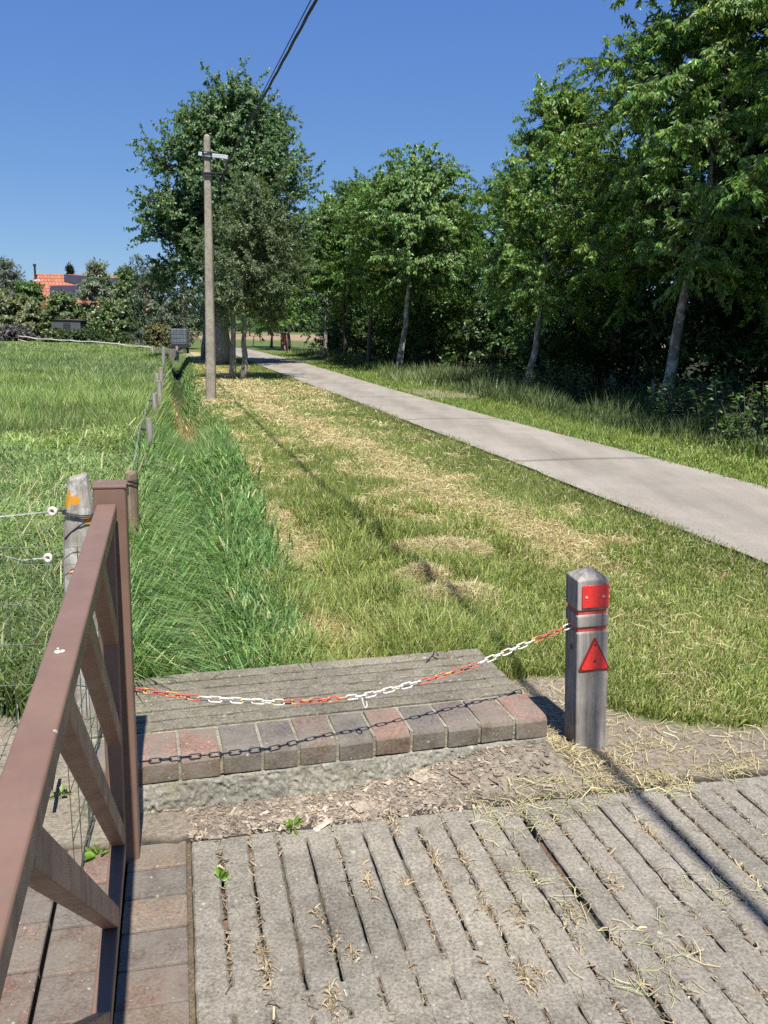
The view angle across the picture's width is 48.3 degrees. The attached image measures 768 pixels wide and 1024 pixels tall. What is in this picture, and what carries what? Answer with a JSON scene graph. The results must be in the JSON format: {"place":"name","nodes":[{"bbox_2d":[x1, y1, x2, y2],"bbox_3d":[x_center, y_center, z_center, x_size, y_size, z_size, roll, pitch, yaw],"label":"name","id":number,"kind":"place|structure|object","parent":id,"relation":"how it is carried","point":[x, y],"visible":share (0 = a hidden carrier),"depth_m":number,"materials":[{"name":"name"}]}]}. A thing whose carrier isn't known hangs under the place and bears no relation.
{"place":"outdoors","nodes":[
{"label":"outdoors","id":0,"kind":"place"},
{"bbox_2d":[0,841,189,1023],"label":"brick paving","id":1,"kind":"structure","parent":0,"point":[153,980],"depth_m":2.65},
{"bbox_2d":[83,844,108,860],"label":"weed","id":2,"kind":"object","parent":1,"relation":"on","point":[90,854],"visible":0.98,"depth_m":3.11,"materials":[{"name":"green plant"}]},
{"bbox_2d":[0,0,764,326],"label":"sky","id":3,"kind":"structure","parent":0,"point":[365,79],"materials":[{"name":"blue"}]},
{"bbox_2d":[0,324,767,1023],"bbox_3d":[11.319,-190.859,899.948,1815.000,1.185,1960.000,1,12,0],"label":"ground","id":4,"kind":"structure","parent":0,"point":[60,818],"depth_m":3.90,"materials":[{"name":"soil"}]},
{"bbox_2d":[0,255,26,320],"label":"grey tree","id":5,"kind":"object","parent":4,"relation":"on","point":[6,276],"visible":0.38,"depth_m":92.27,"materials":[{"name":"green plant"}]},
{"bbox_2d":[0,323,38,340],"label":"bush","id":6,"kind":"object","parent":4,"relation":"on","point":[12,332],"visible":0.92,"depth_m":81.32,"materials":[{"name":"grey plant"}]},
{"bbox_2d":[0,287,47,336],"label":"olive bush","id":7,"kind":"object","parent":4,"relation":"on","point":[22,308],"visible":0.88,"depth_m":88.45,"materials":[{"name":"green plant"}]},
{"bbox_2d":[14,280,47,336],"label":"bush","id":8,"kind":"object","parent":4,"relation":"on","point":[29,288],"visible":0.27,"depth_m":91.83,"materials":[{"name":"green plant"}]},
{"bbox_2d":[0,546,99,867],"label":"wire netting","id":9,"kind":"object","parent":4,"relation":"on","point":[32,603],"visible":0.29,"depth_m":3.56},
{"bbox_2d":[39,325,72,341],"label":"bush","id":10,"kind":"object","parent":4,"relation":"on","point":[55,333],"visible":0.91,"depth_m":78.57,"materials":[{"name":"green plant"}]},
{"bbox_2d":[49,782,73,797],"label":"weed","id":11,"kind":"object","parent":4,"relation":"on","point":[61,788],"visible":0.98,"depth_m":3.50,"materials":[{"name":"green plant"}]},
{"bbox_2d":[38,289,90,327],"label":"bush","id":12,"kind":"object","parent":4,"relation":"on","point":[61,305],"visible":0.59,"depth_m":88.67,"materials":[{"name":"green plant"}]},
{"bbox_2d":[51,319,87,331],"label":"shed","id":13,"kind":"structure","parent":4,"relation":"on","point":[71,324],"depth_m":86.10,"materials":[{"name":"metal"}]},
{"bbox_2d":[65,262,74,273],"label":"conifer","id":14,"kind":"object","parent":4,"relation":"on","point":[69,269],"visible":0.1,"depth_m":113.86,"materials":[{"name":"green plant"}]},
{"bbox_2d":[6,335,149,347],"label":"rail fence","id":15,"kind":"object","parent":4,"relation":"on","point":[61,340],"visible":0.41,"depth_m":71.68,"materials":[{"name":"grey wood"}]},
{"bbox_2d":[62,473,99,719],"bbox_3d":[-1.313,0.487,3.743,0.177,1.323,0.167,1,12,0],"label":"latch post","id":16,"kind":"object","parent":4,"relation":"on","point":[78,513],"visible":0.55,"depth_m":3.60,"materials":[{"name":"grey wood"}]},
{"bbox_2d":[43,553,62,562],"bbox_3d":[-1.395,0.194,3.631,0.094,0.043,0.026,-1,12,-8],"label":"insulator","id":17,"kind":"object","parent":16,"relation":"attached to","point":[48,555],"visible":0.92,"depth_m":3.62,"materials":[{"name":"white ceramic"}]},
{"bbox_2d":[47,506,66,515],"bbox_3d":[-1.360,-0.003,3.589,0.094,0.043,0.026,-1,12,-8],"label":"insulator","id":18,"kind":"object","parent":16,"relation":"attached to","point":[55,511],"visible":1,"depth_m":3.58,"materials":[{"name":"white ceramic"}]},
{"bbox_2d":[68,326,110,343],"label":"bush","id":19,"kind":"object","parent":4,"relation":"on","point":[90,334],"visible":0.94,"depth_m":75.46,"materials":[{"name":"green plant"}]},
{"bbox_2d":[33,264,146,336],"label":"house","id":20,"kind":"structure","parent":4,"relation":"on","point":[57,282],"depth_m":107.90,"materials":[{"name":"orange tile"}]},
{"bbox_2d":[75,256,115,334],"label":"grey tree","id":21,"kind":"object","parent":4,"relation":"on","point":[97,282],"visible":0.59,"depth_m":91.10,"materials":[{"name":"green plant"}]},
{"bbox_2d":[0,341,206,720],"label":"meadow grass","id":22,"kind":"structure","parent":4,"relation":"on","point":[65,407],"depth_m":10.46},
{"bbox_2d":[85,296,142,336],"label":"elder bush","id":23,"kind":"object","parent":4,"relation":"on","point":[110,315],"visible":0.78,"depth_m":85.65,"materials":[{"name":"green plant"}]},
{"bbox_2d":[91,480,140,875],"bbox_3d":[-0.930,0.625,3.008,0.115,1.478,0.109,-2,12,-14],"label":"gate post","id":24,"kind":"object","parent":4,"relation":"on","point":[109,491],"visible":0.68,"depth_m":2.94,"materials":[{"name":"metal"}]},
{"bbox_2d":[0,504,125,1023],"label":"metal gate","id":25,"kind":"structure","parent":24,"relation":"attached to","point":[35,855],"depth_m":1.74,"materials":[{"name":"metal"}]},
{"bbox_2d":[106,332,133,344],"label":"bush","id":26,"kind":"object","parent":4,"relation":"on","point":[118,337],"visible":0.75,"depth_m":72.62,"materials":[{"name":"green plant"}]},
{"bbox_2d":[107,265,147,331],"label":"garden tree","id":27,"kind":"object","parent":4,"relation":"on","point":[123,280],"visible":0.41,"depth_m":89.22,"materials":[{"name":"green plant"}]},
{"bbox_2d":[124,470,139,539],"bbox_3d":[-1.933,0.227,6.613,0.121,1.100,0.110,1,12,0],"label":"fence post","id":28,"kind":"object","parent":4,"relation":"on","point":[131,476],"visible":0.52,"depth_m":6.51,"materials":[{"name":"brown wood"}]},
{"bbox_2d":[140,417,153,445],"bbox_3d":[-3.203,-0.811,11.664,0.190,0.957,0.094,1,12,0],"label":"fence post","id":29,"kind":"object","parent":4,"relation":"on","point":[149,426],"visible":0.41,"depth_m":11.56,"materials":[{"name":"grey wood"}]},
{"bbox_2d":[148,393,157,414],"bbox_3d":[-4.433,-1.847,16.508,0.180,0.896,0.119,1,12,0],"label":"fence post","id":30,"kind":"object","parent":4,"relation":"on","point":[154,400],"visible":0.48,"depth_m":16.41,"materials":[{"name":"grey wood"}]},
{"bbox_2d":[141,321,171,348],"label":"flowering shrub","id":31,"kind":"object","parent":4,"relation":"on","point":[158,335],"visible":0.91,"depth_m":60.19,"materials":[{"name":"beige plant"}]},
{"bbox_2d":[116,253,202,345],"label":"willow tree","id":32,"kind":"object","parent":4,"relation":"on","point":[170,316],"visible":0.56,"depth_m":63.61,"materials":[{"name":"green plant"}]},
{"bbox_2d":[157,380,162,410],"bbox_3d":[-4.914,-2.393,18.812,0.114,0.978,0.117,1,12,0],"label":"fence post","id":33,"kind":"object","parent":4,"relation":"on","point":[159,389],"visible":0.48,"depth_m":18.71,"materials":[{"name":"grey wood"}]},
{"bbox_2d":[151,346,178,361],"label":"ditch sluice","id":34,"kind":"object","parent":4,"relation":"on","point":[174,353],"visible":0.64,"depth_m":49.16,"materials":[{"name":"grey concrete"}]},
{"bbox_2d":[16,356,335,700],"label":"ditch grass","id":35,"kind":"structure","parent":4,"relation":"on","point":[209,596],"depth_m":6.48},
{"bbox_2d":[169,328,190,353],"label":"water tank","id":36,"kind":"object","parent":4,"relation":"on","point":[179,337],"visible":0.94,"depth_m":55.64,"materials":[{"name":"grey plastic"}]},
{"bbox_2d":[175,197,205,359],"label":"leaning tree","id":37,"kind":"object","parent":4,"relation":"on","point":[203,355],"depth_m":45.91,"materials":[{"name":"green plant"}]},
{"bbox_2d":[198,134,228,400],"bbox_3d":[-4.095,-5.719,21.009,0.725,6.588,0.258,1,12,0],"label":"utility pole","id":38,"kind":"object","parent":4,"relation":"on","point":[207,154],"visible":0.94,"depth_m":20.91,"materials":[{"name":"concrete"}]},
{"bbox_2d":[227,0,317,164],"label":"overhead cable","id":39,"kind":"object","parent":38,"relation":"attached to","point":[281,63],"visible":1,"depth_m":11.98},
{"bbox_2d":[123,54,329,364],"bbox_3d":[-7.201,-13.742,40.467,9.549,13.781,9.194,1,12,0],"label":"alder tree","id":40,"kind":"object","parent":4,"relation":"on","point":[221,119],"visible":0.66,"depth_m":38.34,"materials":[{"name":"green plant"}]},
{"bbox_2d":[235,298,261,335],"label":"woodland tree","id":41,"kind":"object","parent":4,"relation":"on","point":[253,325],"visible":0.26,"depth_m":146.09,"materials":[{"name":"green plant"}]},
{"bbox_2d":[181,166,325,378],"bbox_3d":[-4.674,-8.153,29.778,4.874,7.398,4.922,-5,13,-25],"label":"feathery tree","id":42,"kind":"object","parent":4,"relation":"on","point":[256,226],"visible":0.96,"depth_m":28.94,"materials":[{"name":"green plant"}]},
{"bbox_2d":[246,299,306,347],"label":"cherry tree","id":43,"kind":"object","parent":4,"relation":"on","point":[259,332],"visible":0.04,"depth_m":73.96,"materials":[{"name":"green plant"}]},
{"bbox_2d":[7,648,546,824],"bbox_3d":[-0.623,1.018,3.893,2.597,0.348,0.920,-2,13,-16],"label":"culvert headwall","id":44,"kind":"object","parent":4,"relation":"on","point":[195,754],"visible":0.69,"depth_m":3.74,"materials":[{"name":"concrete"}]},
{"bbox_2d":[280,332,287,349],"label":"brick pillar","id":45,"kind":"structure","parent":4,"relation":"on","point":[284,341],"depth_m":68.83,"materials":[{"name":"brick"}]},
{"bbox_2d":[254,256,318,349],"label":"cherry tree","id":46,"kind":"object","parent":4,"relation":"on","point":[296,323],"visible":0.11,"depth_m":66.22,"materials":[{"name":"green plant"}]},
{"bbox_2d":[276,224,359,355],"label":"cherry tree","id":47,"kind":"object","parent":4,"relation":"on","point":[313,305],"visible":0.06,"depth_m":51.83,"materials":[{"name":"green plant"}]},
{"bbox_2d":[307,313,331,350],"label":"bush","id":48,"kind":"object","parent":4,"relation":"on","point":[318,340],"visible":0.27,"depth_m":60.67,"materials":[{"name":"green plant"}]},
{"bbox_2d":[290,189,385,359],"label":"cherry tree","id":49,"kind":"object","parent":4,"relation":"on","point":[325,245],"visible":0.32,"depth_m":44.98,"materials":[{"name":"green plant"}]},
{"bbox_2d":[321,315,365,353],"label":"bush","id":50,"kind":"object","parent":4,"relation":"on","point":[338,321],"visible":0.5,"depth_m":56.26,"materials":[{"name":"green plant"}]},
{"bbox_2d":[311,290,384,352],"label":"woodland tree","id":51,"kind":"object","parent":4,"relation":"on","point":[322,318],"visible":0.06,"depth_m":56.46,"materials":[{"name":"green plant"}]},
{"bbox_2d":[332,300,387,357],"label":"bush","id":52,"kind":"object","parent":4,"relation":"on","point":[360,321],"visible":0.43,"depth_m":51.91,"materials":[{"name":"green plant"}]},
{"bbox_2d":[140,743,598,840],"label":"wood chips","id":53,"kind":"object","parent":4,"relation":"on","point":[371,805],"visible":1,"depth_m":3.49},
{"bbox_2d":[351,248,397,334],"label":"woodland tree","id":54,"kind":"object","parent":4,"relation":"on","point":[375,310],"visible":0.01,"depth_m":51.94,"materials":[{"name":"green plant"}]},
{"bbox_2d":[357,315,406,355],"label":"bush","id":55,"kind":"object","parent":4,"relation":"on","point":[376,332],"visible":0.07,"depth_m":50.39,"materials":[{"name":"green plant"}]},
{"bbox_2d":[315,159,453,362],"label":"cherry tree","id":56,"kind":"object","parent":4,"relation":"on","point":[347,272],"visible":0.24,"depth_m":39.59,"materials":[{"name":"green plant"}]},
{"bbox_2d":[363,301,420,362],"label":"bush","id":57,"kind":"object","parent":4,"relation":"on","point":[377,342],"visible":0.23,"depth_m":47.62,"materials":[{"name":"green plant"}]},
{"bbox_2d":[382,308,433,362],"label":"bush","id":58,"kind":"object","parent":4,"relation":"on","point":[389,351],"visible":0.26,"depth_m":45.49,"materials":[{"name":"green plant"}]},
{"bbox_2d":[327,140,498,368],"bbox_3d":[1.124,-10.655,36.354,7.100,9.729,6.920,9,14,32],"label":"cherry tree","id":59,"kind":"object","parent":4,"relation":"on","point":[413,185],"visible":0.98,"depth_m":35.33,"materials":[{"name":"green plant"}]},
{"bbox_2d":[175,295,669,337],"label":"treeline","id":60,"kind":"object","parent":4,"relation":"on","point":[195,305],"visible":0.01,"depth_m":247.51,"materials":[{"name":"green plant"}]},
{"bbox_2d":[389,558,456,585],"bbox_3d":[0.301,0.459,6.431,0.548,0.237,0.449,1,12,0],"label":"hay heap","id":61,"kind":"object","parent":4,"relation":"on","point":[429,569],"visible":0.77,"depth_m":6.37,"materials":[{"name":"plant"}]},
{"bbox_2d":[372,229,475,357],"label":"woodland tree","id":62,"kind":"object","parent":4,"relation":"on","point":[385,332],"visible":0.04,"depth_m":48.16,"materials":[{"name":"green plant"}]},
{"bbox_2d":[396,293,473,366],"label":"bush","id":63,"kind":"object","parent":4,"relation":"on","point":[430,326],"visible":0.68,"depth_m":40.76,"materials":[{"name":"green plant"}]},
{"bbox_2d":[385,184,497,364],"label":"woodland tree","id":64,"kind":"object","parent":4,"relation":"on","point":[474,281],"visible":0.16,"depth_m":42.53,"materials":[{"name":"green plant"}]},
{"bbox_2d":[405,304,479,366],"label":"bush","id":65,"kind":"object","parent":4,"relation":"on","point":[445,345],"visible":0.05,"depth_m":43.83,"materials":[{"name":"green plant"}]},
{"bbox_2d":[390,533,496,561],"bbox_3d":[0.490,0.293,7.324,0.979,0.215,0.725,1,12,0],"label":"hay heap","id":66,"kind":"object","parent":4,"relation":"on","point":[455,543],"visible":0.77,"depth_m":7.25,"materials":[{"name":"plant"}]},
{"bbox_2d":[402,578,507,613],"bbox_3d":[0.452,0.581,5.860,0.807,0.235,0.614,1,12,0],"label":"hay heap","id":67,"kind":"object","parent":4,"relation":"on","point":[450,587],"visible":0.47,"depth_m":5.80,"materials":[{"name":"plant"}]},
{"bbox_2d":[423,285,517,369],"bbox_3d":[3.880,-7.853,37.354,4.067,3.982,4.800,-10,16,-41],"label":"bush","id":68,"kind":"object","parent":4,"relation":"on","point":[483,312],"visible":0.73,"depth_m":36.87,"materials":[{"name":"green plant"}]},
{"bbox_2d":[450,222,498,360],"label":"woodland tree","id":69,"kind":"object","parent":4,"relation":"on","point":[479,270],"visible":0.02,"depth_m":51.84,"materials":[{"name":"green plant"}]},
{"bbox_2d":[444,313,507,371],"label":"bush","id":70,"kind":"object","parent":4,"relation":"on","point":[477,347],"visible":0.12,"depth_m":39.67,"materials":[{"name":"green plant"}]},
{"bbox_2d":[190,377,767,799],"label":"loose straw","id":71,"kind":"object","parent":4,"relation":"on","point":[249,390],"visible":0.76,"depth_m":9.09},
{"bbox_2d":[454,574,504,595],"bbox_3d":[0.614,0.562,6.063,0.515,0.235,0.413,1,12,0],"label":"hay heap","id":72,"kind":"object","parent":4,"relation":"on","point":[479,584],"visible":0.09,"depth_m":6.07,"materials":[{"name":"plant"}]},
{"bbox_2d":[465,360,504,384],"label":"leafy weed","id":73,"kind":"object","parent":4,"relation":"on","point":[490,373],"visible":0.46,"depth_m":28.16,"materials":[{"name":"green plant"}]},
{"bbox_2d":[446,164,567,368],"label":"woodland tree","id":74,"kind":"object","parent":4,"relation":"on","point":[493,223],"visible":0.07,"depth_m":38.92,"materials":[{"name":"green plant"}]},
{"bbox_2d":[477,303,540,376],"bbox_3d":[5.529,-6.927,34.974,3.384,3.310,3.411,1,12,-1],"label":"bush","id":75,"kind":"object","parent":4,"relation":"on","point":[498,359],"visible":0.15,"depth_m":34.99,"materials":[{"name":"green plant"}]},
{"bbox_2d":[498,301,565,377],"bbox_3d":[6.470,-6.293,33.013,3.620,4.188,3.553,7,13,25],"label":"bush","id":76,"kind":"object","parent":4,"relation":"on","point":[514,351],"visible":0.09,"depth_m":32.67,"materials":[{"name":"green plant"}]},
{"bbox_2d":[449,72,650,387],"bbox_3d":[5.157,-8.167,25.935,5.413,9.410,5.628,12,16,40],"label":"cherry tree","id":77,"kind":"object","parent":4,"relation":"on","point":[514,197],"visible":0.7,"depth_m":24.99,"materials":[{"name":"green plant"}]},
{"bbox_2d":[477,165,625,359],"bbox_3d":[7.132,-9.618,34.341,6.329,8.720,5.975,10,15,35],"label":"woodland tree","id":78,"kind":"object","parent":4,"relation":"on","point":[498,323],"visible":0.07,"depth_m":33.93,"materials":[{"name":"green plant"}]},
{"bbox_2d":[518,358,586,394],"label":"leafy weed","id":79,"kind":"object","parent":4,"relation":"on","point":[559,381],"visible":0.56,"depth_m":25.05,"materials":[{"name":"green plant"}]},
{"bbox_2d":[503,286,631,386],"bbox_3d":[6.784,-6.193,30.203,3.925,3.843,4.632,-7,14,-32],"label":"bush","id":80,"kind":"object","parent":4,"relation":"on","point":[556,333],"visible":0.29,"depth_m":30.31,"materials":[{"name":"green plant"}]},
{"bbox_2d":[537,334,610,392],"bbox_3d":[6.000,-4.697,27.319,2.173,1.958,2.171,-8,15,-37],"label":"clipped bush","id":81,"kind":"object","parent":4,"relation":"on","point":[573,343],"visible":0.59,"depth_m":26.85,"materials":[{"name":"green plant"}]},
{"bbox_2d":[564,566,608,748],"bbox_3d":[0.935,0.744,3.962,0.157,1.018,0.160,-4,12,-8],"label":"bollard","id":82,"kind":"object","parent":4,"relation":"on","point":[586,635],"visible":0.95,"depth_m":3.89,"materials":[{"name":"grey wood"}]},
{"bbox_2d":[135,622,572,707],"bbox_3d":[-0.028,0.682,3.527,1.964,0.258,0.053,-5,13,-26],"label":"barrier chain","id":83,"kind":"object","parent":82,"relation":"attached to","point":[320,700],"visible":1,"depth_m":3.49,"materials":[{"name":"red plastic"}]},
{"bbox_2d":[559,364,615,400],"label":"leafy weed","id":84,"kind":"object","parent":4,"relation":"on","point":[581,386],"visible":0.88,"depth_m":23.81,"materials":[{"name":"green plant"}]},
{"bbox_2d":[519,166,676,386],"bbox_3d":[7.645,-7.969,29.442,5.726,7.557,5.720,-6,14,-31],"label":"woodland tree","id":85,"kind":"object","parent":4,"relation":"on","point":[610,298],"visible":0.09,"depth_m":28.60,"materials":[{"name":"green plant"}]},
{"bbox_2d":[554,267,700,398],"bbox_3d":[7.324,-5.005,26.149,4.206,4.865,4.128,9,15,33],"label":"bush","id":86,"kind":"object","parent":4,"relation":"on","point":[611,341],"visible":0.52,"depth_m":25.75,"materials":[{"name":"green plant"}]},
{"bbox_2d":[553,135,702,372],"bbox_3d":[10.318,-10.311,35.123,6.789,9.909,7.192,6,13,22],"label":"woodland tree","id":87,"kind":"object","parent":4,"relation":"on","point":[652,288],"visible":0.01,"depth_m":34.41,"materials":[{"name":"green plant"}]},
{"bbox_2d":[592,326,664,388],"bbox_3d":[8.271,-5.448,28.910,3.106,3.038,3.130,3,12,8],"label":"bush","id":88,"kind":"object","parent":4,"relation":"on","point":[625,380],"visible":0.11,"depth_m":28.47,"materials":[{"name":"green plant"}]},
{"bbox_2d":[524,0,767,404],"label":"cherry tree","id":89,"kind":"object","parent":4,"relation":"on","point":[689,132],"visible":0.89,"depth_m":19.20,"materials":[{"name":"green plant"}]},
{"bbox_2d":[647,380,705,421],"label":"leafy weed","id":90,"kind":"object","parent":4,"relation":"on","point":[670,406],"visible":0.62,"depth_m":18.25,"materials":[{"name":"green plant"}]},
{"bbox_2d":[596,0,767,401],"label":"woodland tree","id":91,"kind":"object","parent":4,"relation":"on","point":[708,304],"visible":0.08,"depth_m":23.85,"materials":[{"name":"green plant"}]},
{"bbox_2d":[615,45,764,398],"bbox_3d":[10.579,-8.501,25.320,7.214,10.871,7.088,4,13,15],"label":"woodland tree","id":92,"kind":"object","parent":4,"relation":"on","point":[722,345],"visible":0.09,"depth_m":24.59,"materials":[{"name":"green plant"}]},
{"bbox_2d":[653,370,747,420],"bbox_3d":[6.978,-2.508,18.758,1.771,1.200,1.806,-5,14,-26],"label":"leafy weed","id":93,"kind":"object","parent":4,"relation":"on","point":[729,398],"visible":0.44,"depth_m":18.50,"materials":[{"name":"green plant"}]},
{"bbox_2d":[680,68,767,372],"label":"woodland tree","id":94,"kind":"object","parent":4,"relation":"on","point":[757,361],"visible":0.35,"depth_m":20.61,"materials":[{"name":"green plant"}]},
{"bbox_2d":[684,304,767,398],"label":"bush","id":95,"kind":"object","parent":4,"relation":"on","point":[753,324],"visible":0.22,"depth_m":24.95,"materials":[{"name":"green plant"}]},
{"bbox_2d":[685,377,767,434],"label":"leafy weed","id":96,"kind":"object","parent":4,"relation":"on","point":[705,403],"visible":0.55,"depth_m":15.96,"materials":[{"name":"green plant"}]},
{"bbox_2d":[690,3,767,254],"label":"cherry tree","id":97,"kind":"object","parent":4,"relation":"on","point":[745,176],"visible":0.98,"depth_m":15.59,"materials":[{"name":"green plant"}]},
{"bbox_2d":[707,309,767,405],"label":"bush","id":98,"kind":"object","parent":4,"relation":"on","point":[751,376],"visible":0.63,"depth_m":22.67,"materials":[{"name":"green plant"}]},
{"bbox_2d":[716,381,767,451],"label":"leafy weed","id":99,"kind":"object","parent":4,"relation":"on","point":[733,420],"visible":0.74,"depth_m":14.38,"materials":[{"name":"green plant"}]},
{"bbox_2d":[393,388,556,397],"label":"path","id":100,"kind":"structure","parent":0,"point":[432,392],"depth_m":25.34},
{"bbox_2d":[185,357,767,728],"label":"verge grass","id":101,"kind":"structure","parent":0,"point":[354,552],"depth_m":6.60,"materials":[{"name":"plant"}]},
{"bbox_2d":[186,775,767,1023],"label":"pavement","id":102,"kind":"structure","parent":0,"point":[299,875],"depth_m":2.84,"materials":[{"name":"concrete"}]},
{"bbox_2d":[214,866,228,880],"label":"weed","id":103,"kind":"object","parent":102,"relation":"on","point":[223,874],"visible":1,"depth_m":3.01,"materials":[{"name":"green plant"}]},
{"bbox_2d":[282,814,305,834],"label":"weed","id":104,"kind":"object","parent":102,"relation":"on","point":[289,826],"visible":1,"depth_m":3.33,"materials":[{"name":"green plant"}]},
{"bbox_2d":[215,757,767,1023],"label":"dry debris","id":105,"kind":"object","parent":102,"relation":"on","point":[266,976],"visible":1,"depth_m":2.92,"materials":[{"name":"plant"}]},
{"bbox_2d":[236,348,767,562],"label":"road","id":106,"kind":"structure","parent":0,"point":[728,511],"depth_m":12.09,"materials":[{"name":"concrete"}]},
{"bbox_2d":[264,346,767,488],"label":"lane grass","id":107,"kind":"structure","parent":0,"point":[631,411],"depth_m":19.72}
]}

